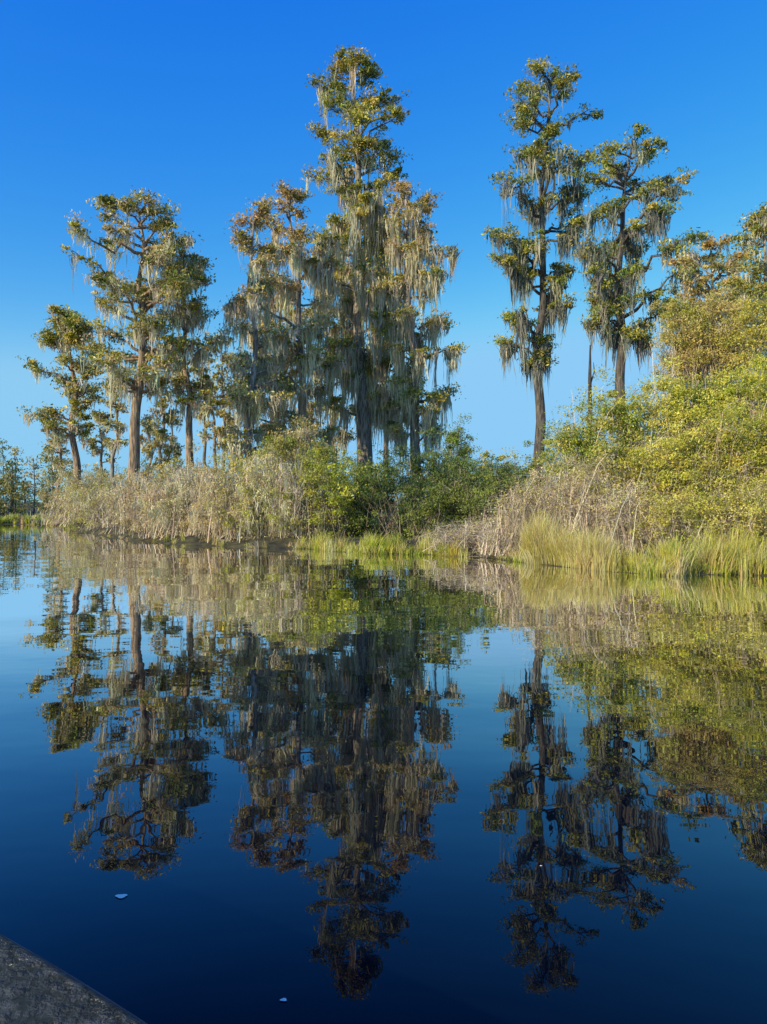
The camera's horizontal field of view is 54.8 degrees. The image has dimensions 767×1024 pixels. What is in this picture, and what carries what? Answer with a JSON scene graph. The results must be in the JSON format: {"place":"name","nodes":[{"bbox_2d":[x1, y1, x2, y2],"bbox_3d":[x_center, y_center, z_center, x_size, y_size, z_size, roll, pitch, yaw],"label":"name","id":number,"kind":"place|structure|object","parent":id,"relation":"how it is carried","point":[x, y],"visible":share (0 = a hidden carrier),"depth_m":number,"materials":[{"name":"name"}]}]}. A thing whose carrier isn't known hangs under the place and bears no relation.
{"place":"outdoors","nodes":[
{"label":"outdoors","id":0,"kind":"place"},
{"bbox_2d":[0,510,298,548],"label":"bank grass","id":1,"kind":"structure","parent":0,"point":[25,520],"depth_m":40.59,"materials":[{"name":"plant"}]},
{"bbox_2d":[0,524,766,1023],"bbox_3d":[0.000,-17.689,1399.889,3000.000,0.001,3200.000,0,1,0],"label":"water","id":2,"kind":"structure","parent":0,"point":[310,786],"depth_m":3.66,"materials":[{"name":"blue liquid"}]},
{"bbox_2d":[0,934,146,1023],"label":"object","id":3,"kind":"object","parent":2,"relation":"on","point":[35,988],"visible":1,"depth_m":1.42,"materials":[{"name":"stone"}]},
{"bbox_2d":[115,894,126,897],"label":"floating leaf","id":4,"kind":"object","parent":2,"relation":"on","point":[121,895],"visible":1,"depth_m":2.62,"materials":[{"name":"blue"}]},
{"bbox_2d":[0,502,766,575],"bbox_3d":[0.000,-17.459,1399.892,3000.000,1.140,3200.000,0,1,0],"label":"ground","id":5,"kind":"structure","parent":0,"point":[275,542],"depth_m":23.55,"materials":[{"name":"soil"}]},
{"bbox_2d":[0,438,66,515],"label":"distant trees","id":6,"kind":"object","parent":5,"relation":"on","point":[10,489],"visible":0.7,"depth_m":62.51,"materials":[{"name":"green plant"}]},
{"bbox_2d":[38,415,72,523],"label":"cypress tree","id":7,"kind":"object","parent":5,"relation":"on","point":[59,463],"visible":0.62,"depth_m":45.93,"materials":[{"name":"green plant"}]},
{"bbox_2d":[15,304,105,518],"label":"cypress tree","id":8,"kind":"object","parent":5,"relation":"on","point":[73,326],"visible":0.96,"depth_m":41.54,"materials":[{"name":"green plant"}]},
{"bbox_2d":[76,409,120,513],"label":"cypress tree","id":9,"kind":"object","parent":5,"relation":"on","point":[98,416],"visible":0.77,"depth_m":43.77,"materials":[{"name":"green plant"}]},
{"bbox_2d":[29,468,172,534],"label":"bank shrub","id":10,"kind":"object","parent":5,"relation":"on","point":[105,495],"visible":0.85,"depth_m":33.44,"materials":[{"name":"beige plant"}]},
{"bbox_2d":[98,390,129,519],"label":"cypress tree","id":11,"kind":"object","parent":5,"relation":"on","point":[113,445],"visible":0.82,"depth_m":37.95,"materials":[{"name":"green plant"}]},
{"bbox_2d":[60,185,222,526],"bbox_3d":[-10.496,-6.407,32.415,6.378,15.183,6.106,0,1,0],"label":"cypress tree","id":12,"kind":"object","parent":5,"relation":"on","point":[144,332],"visible":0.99,"depth_m":32.02,"materials":[{"name":"green plant"}]},
{"bbox_2d":[140,413,167,488],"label":"cypress tree","id":13,"kind":"object","parent":5,"relation":"on","point":[146,446],"visible":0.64,"depth_m":46.82,"materials":[{"name":"green plant"}]},
{"bbox_2d":[143,371,179,479],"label":"cypress tree","id":14,"kind":"object","parent":5,"relation":"on","point":[162,435],"visible":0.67,"depth_m":40.02,"materials":[{"name":"green plant"}]},
{"bbox_2d":[148,407,185,472],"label":"cypress tree","id":15,"kind":"object","parent":5,"relation":"on","point":[173,448],"visible":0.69,"depth_m":44.78,"materials":[{"name":"green plant"}]},
{"bbox_2d":[128,458,246,539],"bbox_3d":[-6.671,-0.375,26.060,6.706,3.249,3.166,1,1,38],"label":"bank shrub","id":16,"kind":"object","parent":5,"relation":"on","point":[180,499],"visible":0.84,"depth_m":25.61,"materials":[{"name":"beige plant"}]},
{"bbox_2d":[44,415,333,525],"bbox_3d":[-10.536,-1.525,34.450,6.536,4.710,20.398,-1,1,-43],"label":"bank shrub","id":17,"kind":"object","parent":5,"relation":"on","point":[281,451],"visible":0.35,"depth_m":29.45,"materials":[{"name":"beige plant"}]},
{"bbox_2d":[150,249,235,471],"bbox_3d":[-8.873,-5.636,34.834,3.927,13.558,3.877,0,1,0],"label":"cypress tree","id":18,"kind":"object","parent":5,"relation":"on","point":[197,394],"visible":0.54,"depth_m":34.69,"materials":[{"name":"green plant"}]},
{"bbox_2d":[184,357,218,469],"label":"cypress tree","id":19,"kind":"object","parent":5,"relation":"on","point":[206,371],"visible":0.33,"depth_m":42.90,"materials":[{"name":"green plant"}]},
{"bbox_2d":[196,378,230,488],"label":"cypress tree","id":20,"kind":"object","parent":5,"relation":"on","point":[205,409],"visible":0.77,"depth_m":38.79,"materials":[{"name":"green plant"}]},
{"bbox_2d":[204,333,235,469],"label":"cypress tree","id":21,"kind":"object","parent":5,"relation":"on","point":[223,358],"visible":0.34,"depth_m":43.76,"materials":[{"name":"green plant"}]},
{"bbox_2d":[214,395,244,486],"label":"cypress tree","id":22,"kind":"object","parent":5,"relation":"on","point":[227,417],"visible":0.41,"depth_m":41.76,"materials":[{"name":"green plant"}]},
{"bbox_2d":[212,196,305,480],"bbox_3d":[-5.893,-6.681,35.138,4.572,15.717,4.820,0,1,0],"label":"cypress tree","id":23,"kind":"object","parent":5,"relation":"on","point":[247,398],"visible":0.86,"depth_m":34.72,"materials":[{"name":"green plant"}]},
{"bbox_2d":[19,455,510,506],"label":"distant trees","id":24,"kind":"object","parent":5,"relation":"on","point":[83,466],"visible":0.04,"depth_m":129.37,"materials":[{"name":"green plant"}]},
{"bbox_2d":[200,452,343,542],"bbox_3d":[-3.723,-0.327,23.960,4.695,3.326,3.630,1,1,45],"label":"bank shrub","id":25,"kind":"object","parent":5,"relation":"on","point":[268,502],"visible":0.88,"depth_m":23.64,"materials":[{"name":"beige plant"}]},
{"bbox_2d":[247,241,325,516],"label":"cypress tree","id":26,"kind":"object","parent":5,"relation":"on","point":[294,375],"visible":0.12,"depth_m":40.59,"materials":[{"name":"green plant"}]},
{"bbox_2d":[233,179,350,522],"bbox_3d":[-5.035,-7.973,38.924,6.733,18.267,5.520,0,1,0],"label":"cypress tree","id":27,"kind":"object","parent":5,"relation":"on","point":[306,363],"visible":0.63,"depth_m":38.28,"materials":[{"name":"green plant"}]},
{"bbox_2d":[302,250,356,519],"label":"cypress tree","id":28,"kind":"object","parent":5,"relation":"on","point":[312,405],"visible":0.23,"depth_m":45.44,"materials":[{"name":"green plant"}]},
{"bbox_2d":[63,447,603,513],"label":"distant trees","id":29,"kind":"object","parent":5,"relation":"on","point":[144,460],"visible":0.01,"depth_m":72.59,"materials":[{"name":"green plant"}]},
{"bbox_2d":[289,436,398,538],"bbox_3d":[-1.415,-0.808,25.384,3.920,4.063,6.464,0,1,-14],"label":"wax myrtle shrub","id":30,"kind":"object","parent":5,"relation":"on","point":[332,482],"visible":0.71,"depth_m":23.72,"materials":[{"name":"green plant"}]},
{"bbox_2d":[301,42,412,515],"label":"cypress tree","id":31,"kind":"object","parent":5,"relation":"on","point":[364,373],"visible":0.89,"depth_m":43.09,"materials":[{"name":"green plant"}]},
{"bbox_2d":[365,242,417,519],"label":"cypress tree","id":32,"kind":"object","parent":5,"relation":"on","point":[385,445],"visible":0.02,"depth_m":46.72,"materials":[{"name":"green plant"}]},
{"bbox_2d":[332,426,489,539],"bbox_3d":[1.513,-0.933,24.555,4.580,4.189,6.182,0,1,26],"label":"wax myrtle shrub","id":33,"kind":"object","parent":5,"relation":"on","point":[410,489],"visible":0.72,"depth_m":23.51,"materials":[{"name":"green plant"}]},
{"bbox_2d":[367,177,469,521],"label":"cypress tree","id":34,"kind":"object","parent":5,"relation":"on","point":[391,290],"visible":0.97,"depth_m":41.38,"materials":[{"name":"green plant"}]},
{"bbox_2d":[419,413,535,539],"bbox_3d":[2.936,-1.276,24.480,3.710,4.886,8.884,0,1,0],"label":"wax myrtle shrub","id":35,"kind":"object","parent":5,"relation":"on","point":[475,503],"visible":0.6,"depth_m":22.35,"materials":[{"name":"green plant"}]},
{"bbox_2d":[413,500,553,559],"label":"bare twig shrub","id":36,"kind":"object","parent":5,"relation":"on","point":[477,538],"visible":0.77,"depth_m":19.29,"materials":[{"name":"beige plant"}]},
{"bbox_2d":[459,421,595,522],"bbox_3d":[4.806,-1.144,27.941,5.062,4.379,8.614,0,1,-23],"label":"wax myrtle shrub","id":37,"kind":"object","parent":5,"relation":"on","point":[506,466],"visible":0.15,"depth_m":26.36,"materials":[{"name":"green plant"}]},
{"bbox_2d":[481,55,603,495],"bbox_3d":[8.452,-11.392,40.096,6.755,24.990,7.355,0,1,0],"label":"cypress tree","id":38,"kind":"object","parent":5,"relation":"on","point":[520,272],"visible":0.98,"depth_m":39.04,"materials":[{"name":"green plant"}]},
{"bbox_2d":[467,445,682,555],"bbox_3d":[4.463,-0.180,17.631,5.286,3.025,3.194,0,1,30],"label":"bare twig shrub","id":39,"kind":"object","parent":5,"relation":"on","point":[600,518],"visible":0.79,"depth_m":17.35,"materials":[{"name":"beige plant"}]},
{"bbox_2d":[587,345,594,519],"bbox_3d":[9.226,-3.471,32.954,0.287,7.929,0.271,-1,1,-44],"label":"dead snag","id":40,"kind":"object","parent":5,"relation":"on","point":[590,377],"visible":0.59,"depth_m":32.87,"materials":[{"name":"wood"}]},
{"bbox_2d":[561,122,701,453],"bbox_3d":[12.464,-8.834,37.418,6.416,19.904,7.250,0,1,19],"label":"cypress tree","id":41,"kind":"object","parent":5,"relation":"on","point":[607,302],"visible":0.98,"depth_m":36.13,"materials":[{"name":"green plant"}]},
{"bbox_2d":[539,322,766,541],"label":"willow thicket","id":42,"kind":"object","parent":5,"relation":"on","point":[749,382],"visible":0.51,"depth_m":19.88,"materials":[{"name":"green plant"}]},
{"bbox_2d":[568,386,766,549],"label":"willow thicket","id":43,"kind":"object","parent":5,"relation":"on","point":[645,464],"visible":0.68,"depth_m":17.05,"materials":[{"name":"green plant"}]},
{"bbox_2d":[650,241,710,343],"bbox_3d":[13.223,-5.363,33.142,2.738,13.056,2.852,0,1,0],"label":"cypress tree","id":44,"kind":"object","parent":5,"relation":"on","point":[684,272],"visible":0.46,"depth_m":32.52,"materials":[{"name":"green plant"}]},
{"bbox_2d":[611,460,766,557],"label":"thicket","id":45,"kind":"object","parent":5,"relation":"on","point":[756,510],"visible":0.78,"depth_m":15.89,"materials":[{"name":"green plant"}]},
{"bbox_2d":[644,282,766,498],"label":"round crowned shrub","id":46,"kind":"object","parent":5,"relation":"on","point":[703,347],"visible":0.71,"depth_m":24.56,"materials":[{"name":"green plant"}]},
{"bbox_2d":[664,230,759,369],"bbox_3d":[16.065,-6.236,35.969,3.887,14.741,5.084,0,1,0],"label":"cypress tree","id":47,"kind":"object","parent":5,"relation":"on","point":[715,264],"visible":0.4,"depth_m":35.36,"materials":[{"name":"green plant"}]},
{"bbox_2d":[714,202,766,358],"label":"cypress tree","id":48,"kind":"object","parent":5,"relation":"on","point":[757,229],"visible":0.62,"depth_m":29.93,"materials":[{"name":"green plant"}]},
{"bbox_2d":[721,280,766,474],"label":"willow thicket","id":49,"kind":"object","parent":5,"relation":"on","point":[760,319],"visible":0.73,"depth_m":21.86,"materials":[{"name":"green plant"}]},
{"bbox_2d":[0,0,766,501],"label":"sky","id":50,"kind":"structure","parent":0,"point":[205,105],"materials":[{"name":"blue"}]},
{"bbox_2d":[293,529,529,563],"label":"green marsh grass","id":51,"kind":"structure","parent":0,"point":[372,544],"depth_m":20.01,"materials":[{"name":"green plant"}]},
{"bbox_2d":[510,503,766,576],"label":"golden marsh grass","id":52,"kind":"structure","parent":0,"point":[541,543],"depth_m":14.88,"materials":[{"name":"plant"}]}
]}

